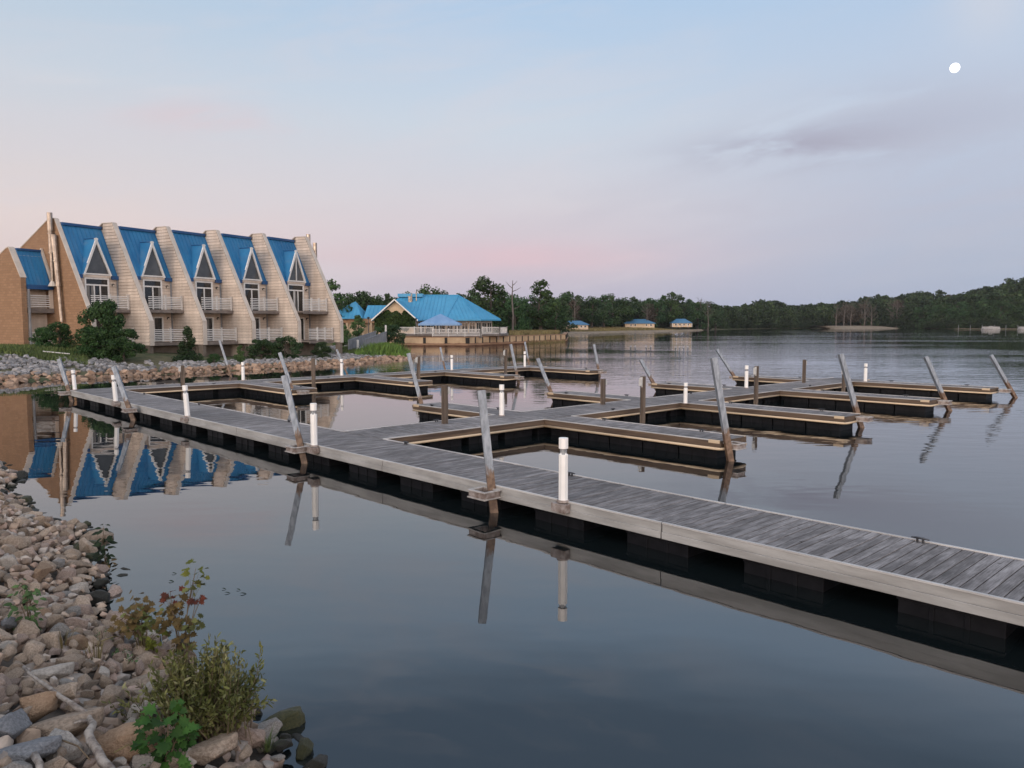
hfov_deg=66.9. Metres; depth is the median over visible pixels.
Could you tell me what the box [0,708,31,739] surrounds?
rock
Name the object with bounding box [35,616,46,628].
rock
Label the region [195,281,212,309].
balcony door
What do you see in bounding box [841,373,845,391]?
service post
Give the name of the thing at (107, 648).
rock
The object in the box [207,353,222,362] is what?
ground shrub
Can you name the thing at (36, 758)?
stick
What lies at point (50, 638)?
rock
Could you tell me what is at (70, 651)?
rock
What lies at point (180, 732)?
maple sapling
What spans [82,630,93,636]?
rock
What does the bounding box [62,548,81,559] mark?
rock
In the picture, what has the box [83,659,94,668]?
rock
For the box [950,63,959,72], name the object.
moon
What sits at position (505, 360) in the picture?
service post
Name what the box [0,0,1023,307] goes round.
sky
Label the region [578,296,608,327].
shore tree
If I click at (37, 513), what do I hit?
rock
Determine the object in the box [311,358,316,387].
service post
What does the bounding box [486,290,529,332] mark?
broadleaf tree
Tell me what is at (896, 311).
bare tree
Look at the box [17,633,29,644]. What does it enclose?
rock
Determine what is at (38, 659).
rock
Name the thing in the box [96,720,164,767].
rock
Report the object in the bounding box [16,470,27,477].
rock
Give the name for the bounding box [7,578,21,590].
rock
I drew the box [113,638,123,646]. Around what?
rock
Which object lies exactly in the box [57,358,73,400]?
mooring pile
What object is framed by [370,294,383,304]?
broadleaf tree
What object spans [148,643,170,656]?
rock
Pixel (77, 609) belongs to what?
rock
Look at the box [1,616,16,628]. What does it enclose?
rock
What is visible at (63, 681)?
rock
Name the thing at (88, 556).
rock
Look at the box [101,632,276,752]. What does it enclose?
willow bush
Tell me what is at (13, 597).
rock
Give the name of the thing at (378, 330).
dark bush
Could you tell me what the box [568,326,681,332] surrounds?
shore grass
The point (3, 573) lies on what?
rock
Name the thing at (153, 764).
rock
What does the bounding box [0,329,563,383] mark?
rocky shoreline
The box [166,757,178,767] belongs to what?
rock
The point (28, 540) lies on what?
rock
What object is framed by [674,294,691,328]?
shore tree
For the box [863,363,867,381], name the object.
dock pedestal
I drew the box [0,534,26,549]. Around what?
rock
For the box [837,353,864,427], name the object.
mooring pile
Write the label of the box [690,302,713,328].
shore tree
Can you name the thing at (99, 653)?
dry grass tuft
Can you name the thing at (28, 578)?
rock
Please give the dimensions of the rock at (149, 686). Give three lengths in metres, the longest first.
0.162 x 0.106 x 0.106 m
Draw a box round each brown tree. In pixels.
[568,300,581,320]
[637,303,658,321]
[834,304,857,325]
[848,303,870,325]
[891,300,903,308]
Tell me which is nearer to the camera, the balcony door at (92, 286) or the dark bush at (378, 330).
the balcony door at (92, 286)
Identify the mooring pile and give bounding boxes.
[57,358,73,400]
[111,366,135,419]
[219,340,231,375]
[278,352,293,387]
[281,375,307,463]
[336,349,347,374]
[407,353,422,403]
[440,347,445,369]
[477,390,497,512]
[510,344,519,382]
[524,342,529,364]
[536,358,552,400]
[593,344,600,375]
[639,359,655,390]
[710,357,733,461]
[715,349,736,382]
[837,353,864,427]
[923,356,951,410]
[989,354,1017,397]
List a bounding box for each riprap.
[0,345,385,376]
[0,352,416,383]
[0,461,284,767]
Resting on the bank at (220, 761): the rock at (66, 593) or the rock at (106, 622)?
the rock at (106, 622)
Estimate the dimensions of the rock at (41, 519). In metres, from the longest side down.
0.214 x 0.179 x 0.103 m
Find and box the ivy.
[374,310,415,331]
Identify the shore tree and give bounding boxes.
[558,292,576,315]
[565,291,593,316]
[571,295,588,321]
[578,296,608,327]
[591,294,614,327]
[594,293,633,326]
[609,297,637,326]
[629,296,639,316]
[632,300,659,327]
[643,298,667,322]
[656,295,669,327]
[663,291,683,328]
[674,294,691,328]
[684,299,699,328]
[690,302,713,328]
[696,301,721,329]
[712,304,722,329]
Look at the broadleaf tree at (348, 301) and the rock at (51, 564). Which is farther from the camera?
the broadleaf tree at (348, 301)
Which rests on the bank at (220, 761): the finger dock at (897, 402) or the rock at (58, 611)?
the rock at (58, 611)
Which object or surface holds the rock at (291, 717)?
on the bank at (220, 761)
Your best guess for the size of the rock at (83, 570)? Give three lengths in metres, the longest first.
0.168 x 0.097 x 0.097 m
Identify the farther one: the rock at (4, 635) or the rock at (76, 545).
the rock at (76, 545)
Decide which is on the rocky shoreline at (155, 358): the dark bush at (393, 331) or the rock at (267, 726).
the dark bush at (393, 331)
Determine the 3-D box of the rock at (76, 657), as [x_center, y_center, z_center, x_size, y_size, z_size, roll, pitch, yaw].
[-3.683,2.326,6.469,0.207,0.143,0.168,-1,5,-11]
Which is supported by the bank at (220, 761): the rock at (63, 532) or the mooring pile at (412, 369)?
the rock at (63, 532)
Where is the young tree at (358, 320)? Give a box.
[349,315,365,336]
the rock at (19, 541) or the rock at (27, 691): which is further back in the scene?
the rock at (19, 541)
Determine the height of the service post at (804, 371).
1.490 m
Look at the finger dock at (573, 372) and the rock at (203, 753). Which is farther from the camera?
the finger dock at (573, 372)
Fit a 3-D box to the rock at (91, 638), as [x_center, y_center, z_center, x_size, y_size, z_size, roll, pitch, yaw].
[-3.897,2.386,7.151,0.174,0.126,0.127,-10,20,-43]
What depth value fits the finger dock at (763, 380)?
40.63 m
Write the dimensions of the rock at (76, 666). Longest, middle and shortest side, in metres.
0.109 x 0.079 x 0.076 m
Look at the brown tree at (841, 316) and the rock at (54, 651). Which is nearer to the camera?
the rock at (54, 651)
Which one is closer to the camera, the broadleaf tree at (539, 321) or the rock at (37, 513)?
the rock at (37, 513)
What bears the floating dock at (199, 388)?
on the water
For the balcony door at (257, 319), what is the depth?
71.12 m
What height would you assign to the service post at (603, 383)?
1.214 m
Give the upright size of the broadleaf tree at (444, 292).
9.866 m
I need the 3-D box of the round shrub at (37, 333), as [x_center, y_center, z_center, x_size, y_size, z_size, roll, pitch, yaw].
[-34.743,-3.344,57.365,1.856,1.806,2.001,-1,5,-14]
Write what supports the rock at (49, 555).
on the bank at (220, 761)
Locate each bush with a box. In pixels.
[74,298,129,358]
[74,325,108,355]
[96,327,147,361]
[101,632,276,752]
[332,325,350,345]
[374,327,382,334]
[381,324,406,344]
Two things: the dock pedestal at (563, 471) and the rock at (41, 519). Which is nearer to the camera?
the rock at (41, 519)
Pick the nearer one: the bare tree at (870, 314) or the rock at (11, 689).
the rock at (11, 689)
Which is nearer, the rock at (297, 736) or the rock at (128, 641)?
the rock at (297, 736)
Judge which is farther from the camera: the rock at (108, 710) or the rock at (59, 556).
the rock at (59, 556)
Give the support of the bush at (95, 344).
on the rocky shoreline at (155, 358)
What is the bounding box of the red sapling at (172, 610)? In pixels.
[151,559,209,662]
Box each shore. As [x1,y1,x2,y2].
[564,323,953,331]
[568,329,702,333]
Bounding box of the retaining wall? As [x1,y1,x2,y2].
[390,332,567,346]
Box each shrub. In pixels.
[28,327,56,346]
[40,321,77,348]
[171,326,203,361]
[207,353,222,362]
[233,345,245,362]
[245,339,280,359]
[268,335,303,359]
[310,342,331,357]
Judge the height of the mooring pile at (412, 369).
3.081 m
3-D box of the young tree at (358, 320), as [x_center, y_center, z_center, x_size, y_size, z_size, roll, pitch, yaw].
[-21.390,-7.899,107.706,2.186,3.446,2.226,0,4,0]
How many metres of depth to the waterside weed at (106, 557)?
10.58 m
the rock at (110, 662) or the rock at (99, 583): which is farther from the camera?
the rock at (99, 583)
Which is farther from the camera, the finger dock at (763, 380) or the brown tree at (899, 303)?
the brown tree at (899, 303)
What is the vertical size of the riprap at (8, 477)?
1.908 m
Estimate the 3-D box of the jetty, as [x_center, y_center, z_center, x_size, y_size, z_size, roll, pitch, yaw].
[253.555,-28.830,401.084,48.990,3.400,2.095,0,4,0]
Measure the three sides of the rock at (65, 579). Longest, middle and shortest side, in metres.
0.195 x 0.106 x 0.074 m
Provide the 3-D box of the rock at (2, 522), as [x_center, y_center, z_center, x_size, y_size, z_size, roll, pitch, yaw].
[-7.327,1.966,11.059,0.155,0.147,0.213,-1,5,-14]
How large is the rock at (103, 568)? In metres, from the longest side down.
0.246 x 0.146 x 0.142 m
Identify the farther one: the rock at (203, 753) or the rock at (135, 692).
the rock at (135, 692)
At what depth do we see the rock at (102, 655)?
6.84 m
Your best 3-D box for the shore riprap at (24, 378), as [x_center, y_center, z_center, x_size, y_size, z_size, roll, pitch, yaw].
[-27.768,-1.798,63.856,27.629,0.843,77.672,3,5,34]
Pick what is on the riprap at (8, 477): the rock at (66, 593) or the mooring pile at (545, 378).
the rock at (66, 593)
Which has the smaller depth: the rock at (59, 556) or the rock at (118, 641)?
the rock at (118, 641)
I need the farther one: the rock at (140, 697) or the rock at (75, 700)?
the rock at (140, 697)
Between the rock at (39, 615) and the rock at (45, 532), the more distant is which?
the rock at (45, 532)
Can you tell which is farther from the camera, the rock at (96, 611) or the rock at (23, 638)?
the rock at (96, 611)
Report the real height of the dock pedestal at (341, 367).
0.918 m
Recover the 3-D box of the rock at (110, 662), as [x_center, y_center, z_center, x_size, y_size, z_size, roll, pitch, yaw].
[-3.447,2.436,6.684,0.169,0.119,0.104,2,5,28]
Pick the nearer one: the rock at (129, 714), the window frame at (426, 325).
the rock at (129, 714)
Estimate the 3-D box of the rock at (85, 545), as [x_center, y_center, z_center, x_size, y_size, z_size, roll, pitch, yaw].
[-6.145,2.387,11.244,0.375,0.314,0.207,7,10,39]
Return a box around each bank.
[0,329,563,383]
[0,527,265,767]
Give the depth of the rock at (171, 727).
5.41 m
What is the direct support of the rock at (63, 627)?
on the bank at (220, 761)
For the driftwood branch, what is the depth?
4.96 m
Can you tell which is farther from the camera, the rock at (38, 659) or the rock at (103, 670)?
the rock at (103, 670)
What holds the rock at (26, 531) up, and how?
on the bank at (220, 761)
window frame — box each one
[426,325,434,332]
[436,325,445,332]
[447,325,452,332]
[454,321,460,332]
[461,321,467,332]
[469,321,474,332]
[476,321,480,332]
[482,321,486,332]
[487,321,491,332]
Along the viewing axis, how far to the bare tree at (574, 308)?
274.82 m
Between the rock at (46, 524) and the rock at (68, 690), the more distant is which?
the rock at (46, 524)
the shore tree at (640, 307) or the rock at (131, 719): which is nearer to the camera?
the rock at (131, 719)
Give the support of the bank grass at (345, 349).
on the rocky shoreline at (155, 358)
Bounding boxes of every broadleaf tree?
[327,278,352,325]
[339,292,365,308]
[350,291,382,311]
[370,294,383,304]
[383,293,394,304]
[416,284,440,294]
[440,290,448,294]
[463,288,487,306]
[466,275,510,322]
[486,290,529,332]
[500,295,532,331]
[516,294,544,328]
[524,279,561,329]
[542,297,570,329]
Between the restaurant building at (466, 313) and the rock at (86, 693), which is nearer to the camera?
the rock at (86, 693)
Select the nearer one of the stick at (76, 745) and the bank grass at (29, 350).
the stick at (76, 745)
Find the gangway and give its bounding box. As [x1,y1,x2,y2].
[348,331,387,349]
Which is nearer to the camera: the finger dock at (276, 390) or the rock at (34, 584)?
the rock at (34, 584)
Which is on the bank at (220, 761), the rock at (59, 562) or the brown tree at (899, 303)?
the rock at (59, 562)
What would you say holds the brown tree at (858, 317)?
on the shore at (840, 324)
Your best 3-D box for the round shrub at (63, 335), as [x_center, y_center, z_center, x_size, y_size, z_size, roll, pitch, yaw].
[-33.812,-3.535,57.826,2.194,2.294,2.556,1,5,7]
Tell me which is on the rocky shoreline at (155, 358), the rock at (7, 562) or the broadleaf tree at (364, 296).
the broadleaf tree at (364, 296)
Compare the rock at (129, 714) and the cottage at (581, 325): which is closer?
the rock at (129, 714)
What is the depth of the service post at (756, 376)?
30.03 m
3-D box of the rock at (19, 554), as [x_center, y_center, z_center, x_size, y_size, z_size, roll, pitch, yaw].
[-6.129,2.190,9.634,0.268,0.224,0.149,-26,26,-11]
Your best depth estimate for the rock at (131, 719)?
5.40 m
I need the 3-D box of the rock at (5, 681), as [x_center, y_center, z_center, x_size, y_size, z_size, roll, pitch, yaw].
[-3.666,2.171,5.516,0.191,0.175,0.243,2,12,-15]
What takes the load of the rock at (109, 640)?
on the bank at (220, 761)
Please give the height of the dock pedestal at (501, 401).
0.968 m
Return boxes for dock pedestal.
[71,370,77,389]
[111,375,118,401]
[182,385,190,416]
[241,362,244,380]
[310,403,318,446]
[340,359,343,375]
[450,355,452,369]
[498,384,504,415]
[523,351,525,366]
[557,437,568,502]
[683,383,687,403]
[744,365,748,387]
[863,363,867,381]
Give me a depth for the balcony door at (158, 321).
65.77 m
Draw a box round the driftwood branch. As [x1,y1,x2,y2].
[22,665,115,767]
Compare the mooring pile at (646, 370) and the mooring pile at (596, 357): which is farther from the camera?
the mooring pile at (596, 357)
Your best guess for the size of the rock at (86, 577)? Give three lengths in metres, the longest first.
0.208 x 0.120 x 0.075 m
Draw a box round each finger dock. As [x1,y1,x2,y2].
[239,382,317,399]
[355,376,432,390]
[411,402,521,419]
[444,371,524,383]
[530,366,606,377]
[545,390,648,405]
[545,416,746,457]
[648,382,743,394]
[680,400,872,430]
[729,375,816,385]
[780,389,951,411]
[854,380,1011,398]
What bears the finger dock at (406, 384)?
on the water
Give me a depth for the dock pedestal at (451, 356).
46.97 m
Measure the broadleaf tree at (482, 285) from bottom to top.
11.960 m
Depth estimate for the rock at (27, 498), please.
14.40 m
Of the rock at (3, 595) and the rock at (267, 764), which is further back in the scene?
the rock at (3, 595)
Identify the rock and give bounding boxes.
[0,516,4,524]
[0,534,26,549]
[0,554,18,571]
[0,569,7,581]
[0,585,7,595]
[0,592,12,598]
[0,600,14,608]
[0,608,8,615]
[0,611,21,631]
[0,628,16,641]
[0,641,11,651]
[0,673,11,691]
[0,686,6,704]
[0,702,14,711]
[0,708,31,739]
[0,735,61,762]
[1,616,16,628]
[2,644,16,661]
[2,760,32,767]
[3,546,16,553]
[3,574,12,584]
[3,660,22,674]
[5,667,24,677]
[6,684,18,696]
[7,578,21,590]
[9,499,20,504]
[9,503,23,508]
[9,678,21,684]
[10,550,32,558]
[11,594,21,605]
[12,588,32,595]
[13,516,30,528]
[13,619,39,636]
[13,653,26,662]
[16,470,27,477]
[17,528,29,535]
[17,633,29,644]
[19,570,33,577]
[19,691,57,722]
[20,495,32,501]
[21,507,32,513]
[21,680,34,689]
[22,611,41,618]
[22,637,43,651]
[22,686,34,696]
[23,575,33,582]
[23,640,45,664]
[23,706,32,714]
[24,514,34,518]
[24,536,30,547]
[24,546,37,559]
[27,511,42,516]
[27,662,74,681]
[28,581,41,592]
[28,706,103,736]
[31,599,48,607]
[31,653,45,666]
[32,562,52,582]
[33,516,46,527]
[33,679,50,691]
[34,688,43,693]
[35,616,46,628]
[37,608,53,615]
[38,595,58,602]
[39,528,50,537]
[39,596,53,603]
[40,543,49,552]
[40,560,56,572]
[40,631,62,651]
[41,539,54,545]
[43,552,54,560]
[44,522,50,527]
[44,755,68,767]
[45,728,83,761]
[46,614,63,627]
[48,647,60,654]
[49,623,70,638]
[51,604,64,611]
[52,583,68,592]
[52,609,62,613]
[53,554,65,559]
[53,558,64,568]
[53,592,64,602]
[55,653,84,671]
[55,682,78,703]
[56,536,68,543]
[56,567,75,579]
[57,746,66,756]
[59,529,73,536]
[59,576,72,582]
[59,678,73,684]
[60,698,80,712]
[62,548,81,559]
[62,591,71,596]
[63,603,74,609]
[64,560,92,568]
[64,634,88,649]
[64,648,80,655]
[64,704,74,711]
[65,553,77,559]
[65,606,80,618]
[65,617,88,628]
[65,632,79,638]
[67,518,79,525]
[68,639,78,648]
[69,582,89,594]
[71,627,83,633]
[73,540,101,549]
[73,595,90,605]
[74,662,78,670]
[75,522,87,531]
[76,567,88,575]
[76,574,91,580]
[76,604,93,617]
[77,673,91,686]
[79,528,113,540]
[79,537,97,552]
[80,689,93,697]
[81,680,99,690]
[82,614,96,622]
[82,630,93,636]
[82,758,95,767]
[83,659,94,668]
[84,649,104,661]
[84,699,98,706]
[85,553,100,558]
[86,635,99,646]
[86,745,100,755]
[88,589,109,604]
[91,620,103,627]
[92,607,99,615]
[92,626,110,645]
[93,577,109,588]
[94,729,103,738]
[95,564,109,572]
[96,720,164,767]
[96,726,109,732]
[98,666,109,676]
[98,684,124,716]
[99,675,112,687]
[100,637,112,644]
[101,620,112,627]
[102,642,113,653]
[104,702,119,715]
[105,611,129,625]
[105,658,120,672]
[108,584,121,596]
[109,621,122,632]
[110,708,120,717]
[112,651,126,658]
[112,757,126,765]
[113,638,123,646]
[114,656,123,662]
[115,680,123,685]
[116,643,131,651]
[124,635,135,643]
[124,669,171,688]
[124,687,130,697]
[125,703,144,722]
[126,717,135,722]
[129,694,148,704]
[129,752,153,767]
[130,689,141,696]
[132,645,147,656]
[133,651,161,671]
[134,660,143,675]
[142,681,155,693]
[142,700,161,709]
[143,634,158,643]
[144,630,160,642]
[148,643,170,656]
[149,761,160,767]
[158,662,170,669]
[162,724,174,734]
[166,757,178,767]
[167,640,175,654]
[173,748,185,754]
[184,649,196,662]
[188,732,237,765]
[222,752,230,761]
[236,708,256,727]
[236,726,266,748]
[236,760,262,767]
[239,744,252,761]
[257,717,282,739]
[262,706,305,730]
[262,760,273,767]
[270,754,284,760]
[274,738,292,751]
[279,733,290,738]
[292,733,302,741]
[295,737,313,759]
[302,754,327,767]
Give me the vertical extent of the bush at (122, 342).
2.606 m
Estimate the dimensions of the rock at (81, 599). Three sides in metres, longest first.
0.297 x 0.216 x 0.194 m
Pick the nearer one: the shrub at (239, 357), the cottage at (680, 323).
the shrub at (239, 357)
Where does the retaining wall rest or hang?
on the rocky shoreline at (155, 358)
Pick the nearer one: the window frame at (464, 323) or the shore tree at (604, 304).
the window frame at (464, 323)
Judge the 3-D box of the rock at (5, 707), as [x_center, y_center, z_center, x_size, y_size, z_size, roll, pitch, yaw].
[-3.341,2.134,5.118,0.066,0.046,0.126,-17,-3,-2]
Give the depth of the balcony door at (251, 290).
70.36 m
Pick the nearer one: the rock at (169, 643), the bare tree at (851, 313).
the rock at (169, 643)
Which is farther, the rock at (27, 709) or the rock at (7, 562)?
the rock at (7, 562)
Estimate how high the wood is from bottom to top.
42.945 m
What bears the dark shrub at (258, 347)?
on the rocky shoreline at (155, 358)
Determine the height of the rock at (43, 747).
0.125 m
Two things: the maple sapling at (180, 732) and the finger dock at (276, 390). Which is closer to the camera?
the maple sapling at (180, 732)
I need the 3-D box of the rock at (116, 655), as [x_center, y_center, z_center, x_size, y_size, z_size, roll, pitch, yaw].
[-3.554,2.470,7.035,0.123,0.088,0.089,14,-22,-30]
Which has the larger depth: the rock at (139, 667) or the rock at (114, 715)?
the rock at (139, 667)
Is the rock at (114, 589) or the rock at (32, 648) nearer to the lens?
the rock at (32, 648)
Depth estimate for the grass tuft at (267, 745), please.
5.84 m
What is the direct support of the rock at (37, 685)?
on the bank at (220, 761)
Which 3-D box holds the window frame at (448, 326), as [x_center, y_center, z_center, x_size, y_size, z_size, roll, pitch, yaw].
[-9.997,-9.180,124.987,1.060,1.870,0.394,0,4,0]
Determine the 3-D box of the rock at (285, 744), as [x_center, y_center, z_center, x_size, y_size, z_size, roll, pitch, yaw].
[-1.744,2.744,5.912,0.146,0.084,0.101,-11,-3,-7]
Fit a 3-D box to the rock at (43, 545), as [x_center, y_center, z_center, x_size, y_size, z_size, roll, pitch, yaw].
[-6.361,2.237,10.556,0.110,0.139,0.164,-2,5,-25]
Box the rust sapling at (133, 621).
[107,590,170,652]
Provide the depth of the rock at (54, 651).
6.65 m
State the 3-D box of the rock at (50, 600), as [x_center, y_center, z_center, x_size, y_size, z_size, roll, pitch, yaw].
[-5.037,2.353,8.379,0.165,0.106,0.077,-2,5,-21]
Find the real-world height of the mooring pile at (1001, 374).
2.757 m
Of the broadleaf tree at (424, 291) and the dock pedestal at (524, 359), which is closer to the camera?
the dock pedestal at (524, 359)
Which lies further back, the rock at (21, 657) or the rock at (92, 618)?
the rock at (92, 618)
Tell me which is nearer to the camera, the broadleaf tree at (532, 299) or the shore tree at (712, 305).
the broadleaf tree at (532, 299)
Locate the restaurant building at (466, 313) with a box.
[339,292,500,336]
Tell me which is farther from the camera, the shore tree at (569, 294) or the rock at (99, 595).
the shore tree at (569, 294)
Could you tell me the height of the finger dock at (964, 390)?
0.694 m
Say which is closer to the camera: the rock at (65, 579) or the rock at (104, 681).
the rock at (104, 681)
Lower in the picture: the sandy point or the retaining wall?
the retaining wall
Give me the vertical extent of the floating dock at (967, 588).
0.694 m
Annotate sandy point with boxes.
[813,326,898,328]
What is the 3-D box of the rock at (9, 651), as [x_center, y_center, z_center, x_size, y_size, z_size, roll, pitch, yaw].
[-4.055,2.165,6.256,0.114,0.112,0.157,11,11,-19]
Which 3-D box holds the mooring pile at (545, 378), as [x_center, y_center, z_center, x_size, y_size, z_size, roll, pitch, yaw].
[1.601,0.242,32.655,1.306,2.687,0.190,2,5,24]
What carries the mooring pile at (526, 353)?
in the water
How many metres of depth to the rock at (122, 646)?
7.23 m
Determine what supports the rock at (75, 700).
on the bank at (220, 761)
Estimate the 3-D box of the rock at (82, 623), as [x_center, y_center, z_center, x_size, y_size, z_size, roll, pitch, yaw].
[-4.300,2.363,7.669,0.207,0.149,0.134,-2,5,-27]
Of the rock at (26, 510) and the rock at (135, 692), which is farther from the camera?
the rock at (26, 510)
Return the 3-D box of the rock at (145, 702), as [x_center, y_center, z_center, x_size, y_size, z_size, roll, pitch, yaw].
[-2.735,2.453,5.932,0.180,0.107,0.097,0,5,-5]
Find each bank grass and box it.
[0,343,89,363]
[342,345,360,353]
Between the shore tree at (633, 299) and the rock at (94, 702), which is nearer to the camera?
the rock at (94, 702)
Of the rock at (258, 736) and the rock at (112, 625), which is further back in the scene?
the rock at (112, 625)
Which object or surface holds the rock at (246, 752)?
on the riprap at (8, 477)
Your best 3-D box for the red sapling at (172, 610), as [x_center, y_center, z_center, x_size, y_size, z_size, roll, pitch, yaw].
[-3.141,2.193,7.386,0.563,1.072,0.443,0,4,0]
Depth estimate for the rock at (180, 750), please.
5.19 m
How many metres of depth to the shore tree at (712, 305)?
369.19 m
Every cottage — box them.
[565,321,588,329]
[623,319,655,327]
[670,319,691,326]
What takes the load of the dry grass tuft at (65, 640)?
on the riprap at (8, 477)
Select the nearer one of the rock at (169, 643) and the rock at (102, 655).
the rock at (102, 655)
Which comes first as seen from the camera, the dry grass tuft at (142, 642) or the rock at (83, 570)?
the dry grass tuft at (142, 642)
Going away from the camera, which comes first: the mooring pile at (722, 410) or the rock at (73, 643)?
the rock at (73, 643)
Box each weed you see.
[2,578,46,630]
[91,524,116,567]
[112,648,138,663]
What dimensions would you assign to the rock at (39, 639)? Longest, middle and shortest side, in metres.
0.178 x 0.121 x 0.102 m
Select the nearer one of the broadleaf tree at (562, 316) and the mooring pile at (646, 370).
the mooring pile at (646, 370)
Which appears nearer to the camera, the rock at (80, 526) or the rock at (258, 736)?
the rock at (258, 736)
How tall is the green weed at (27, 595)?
0.523 m
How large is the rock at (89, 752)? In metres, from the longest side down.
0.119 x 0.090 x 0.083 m
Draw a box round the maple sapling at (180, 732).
[130,698,203,767]
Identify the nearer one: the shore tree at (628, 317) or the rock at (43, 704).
the rock at (43, 704)
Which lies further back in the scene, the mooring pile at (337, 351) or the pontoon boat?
the pontoon boat
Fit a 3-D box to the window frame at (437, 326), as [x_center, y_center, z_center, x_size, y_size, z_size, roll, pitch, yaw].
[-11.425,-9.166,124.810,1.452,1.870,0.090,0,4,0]
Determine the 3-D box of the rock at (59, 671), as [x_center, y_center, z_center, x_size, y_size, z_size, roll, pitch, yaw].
[-3.689,2.289,6.167,0.302,0.130,0.235,0,5,6]
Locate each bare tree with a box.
[569,296,581,320]
[702,302,710,329]
[832,307,841,325]
[841,300,850,325]
[847,302,858,325]
[860,297,869,325]
[862,306,876,325]
[885,299,899,316]
[890,302,904,327]
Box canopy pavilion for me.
[418,314,461,333]
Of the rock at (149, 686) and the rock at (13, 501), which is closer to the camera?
the rock at (149, 686)
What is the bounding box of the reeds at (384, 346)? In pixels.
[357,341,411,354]
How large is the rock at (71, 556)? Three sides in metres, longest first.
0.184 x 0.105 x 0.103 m
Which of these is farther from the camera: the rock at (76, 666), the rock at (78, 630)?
the rock at (78, 630)
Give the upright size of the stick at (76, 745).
0.101 m
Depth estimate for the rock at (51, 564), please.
9.58 m
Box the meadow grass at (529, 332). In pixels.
[509,329,565,343]
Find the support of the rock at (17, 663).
on the bank at (220, 761)
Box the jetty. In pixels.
[954,325,1017,329]
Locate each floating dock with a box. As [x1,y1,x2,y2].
[58,388,1023,638]
[111,365,546,396]
[344,377,869,448]
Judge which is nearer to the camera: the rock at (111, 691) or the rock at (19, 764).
the rock at (19, 764)
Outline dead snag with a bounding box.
[506,280,520,329]
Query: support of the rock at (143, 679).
on the bank at (220, 761)
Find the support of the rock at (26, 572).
on the riprap at (8, 477)
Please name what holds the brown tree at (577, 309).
on the shore at (840, 324)
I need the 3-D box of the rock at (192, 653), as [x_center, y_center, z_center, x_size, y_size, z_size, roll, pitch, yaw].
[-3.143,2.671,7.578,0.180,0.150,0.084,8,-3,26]
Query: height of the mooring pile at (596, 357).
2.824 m
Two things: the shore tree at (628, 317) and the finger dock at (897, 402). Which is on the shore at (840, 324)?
the shore tree at (628, 317)
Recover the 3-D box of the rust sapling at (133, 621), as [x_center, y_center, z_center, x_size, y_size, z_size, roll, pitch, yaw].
[-3.529,2.284,7.294,0.523,0.654,0.395,0,4,0]
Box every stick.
[30,751,43,767]
[62,739,90,760]
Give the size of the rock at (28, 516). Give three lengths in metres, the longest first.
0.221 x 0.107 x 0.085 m
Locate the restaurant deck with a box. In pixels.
[400,326,507,338]
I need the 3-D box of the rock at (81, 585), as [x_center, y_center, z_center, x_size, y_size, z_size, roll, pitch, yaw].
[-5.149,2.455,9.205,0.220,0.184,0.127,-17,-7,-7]
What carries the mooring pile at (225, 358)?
in the water
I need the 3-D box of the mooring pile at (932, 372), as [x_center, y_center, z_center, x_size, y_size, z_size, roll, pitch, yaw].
[16.299,0.387,29.396,1.396,2.907,0.187,2,5,21]
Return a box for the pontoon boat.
[981,325,1000,329]
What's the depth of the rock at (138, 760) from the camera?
5.00 m
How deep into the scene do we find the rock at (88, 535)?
11.78 m
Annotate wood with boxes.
[342,277,1023,331]
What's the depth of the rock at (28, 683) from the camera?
5.62 m
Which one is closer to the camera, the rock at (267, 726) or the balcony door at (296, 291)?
the rock at (267, 726)
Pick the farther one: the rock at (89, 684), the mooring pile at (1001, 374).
the mooring pile at (1001, 374)
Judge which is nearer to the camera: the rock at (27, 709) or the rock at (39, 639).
the rock at (27, 709)
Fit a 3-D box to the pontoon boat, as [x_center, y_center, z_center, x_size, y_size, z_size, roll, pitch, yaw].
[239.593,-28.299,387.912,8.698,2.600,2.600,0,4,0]
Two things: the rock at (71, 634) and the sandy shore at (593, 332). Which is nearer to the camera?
the rock at (71, 634)
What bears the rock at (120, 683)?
on the bank at (220, 761)
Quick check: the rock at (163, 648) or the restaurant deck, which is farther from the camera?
the restaurant deck
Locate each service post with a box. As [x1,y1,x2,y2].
[178,365,184,396]
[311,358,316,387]
[415,356,419,378]
[441,385,449,423]
[503,349,506,373]
[600,379,606,404]
[639,376,645,423]
[753,366,758,404]
[802,360,806,382]
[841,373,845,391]
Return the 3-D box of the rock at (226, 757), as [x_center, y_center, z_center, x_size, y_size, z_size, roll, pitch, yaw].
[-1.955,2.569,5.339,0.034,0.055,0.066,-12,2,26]
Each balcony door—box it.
[84,277,109,306]
[142,279,162,309]
[153,317,163,341]
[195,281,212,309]
[205,317,213,340]
[243,282,259,310]
[254,317,260,338]
[287,284,303,310]
[300,317,304,339]
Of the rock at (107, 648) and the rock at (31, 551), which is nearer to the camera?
the rock at (107, 648)
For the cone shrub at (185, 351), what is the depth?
59.76 m
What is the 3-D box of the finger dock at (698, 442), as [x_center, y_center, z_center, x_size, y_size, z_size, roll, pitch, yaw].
[3.579,1.466,21.130,1.308,0.694,6.312,-4,6,-43]
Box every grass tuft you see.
[42,626,73,648]
[74,631,108,666]
[129,632,152,649]
[258,722,281,752]
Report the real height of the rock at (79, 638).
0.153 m
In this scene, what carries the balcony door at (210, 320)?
in the hotel building at (162, 287)
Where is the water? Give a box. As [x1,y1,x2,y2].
[0,328,1023,767]
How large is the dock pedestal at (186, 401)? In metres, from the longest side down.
0.961 x 0.194 x 0.194 m
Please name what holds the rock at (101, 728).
on the riprap at (8, 477)
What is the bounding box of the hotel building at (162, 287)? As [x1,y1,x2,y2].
[0,212,343,356]

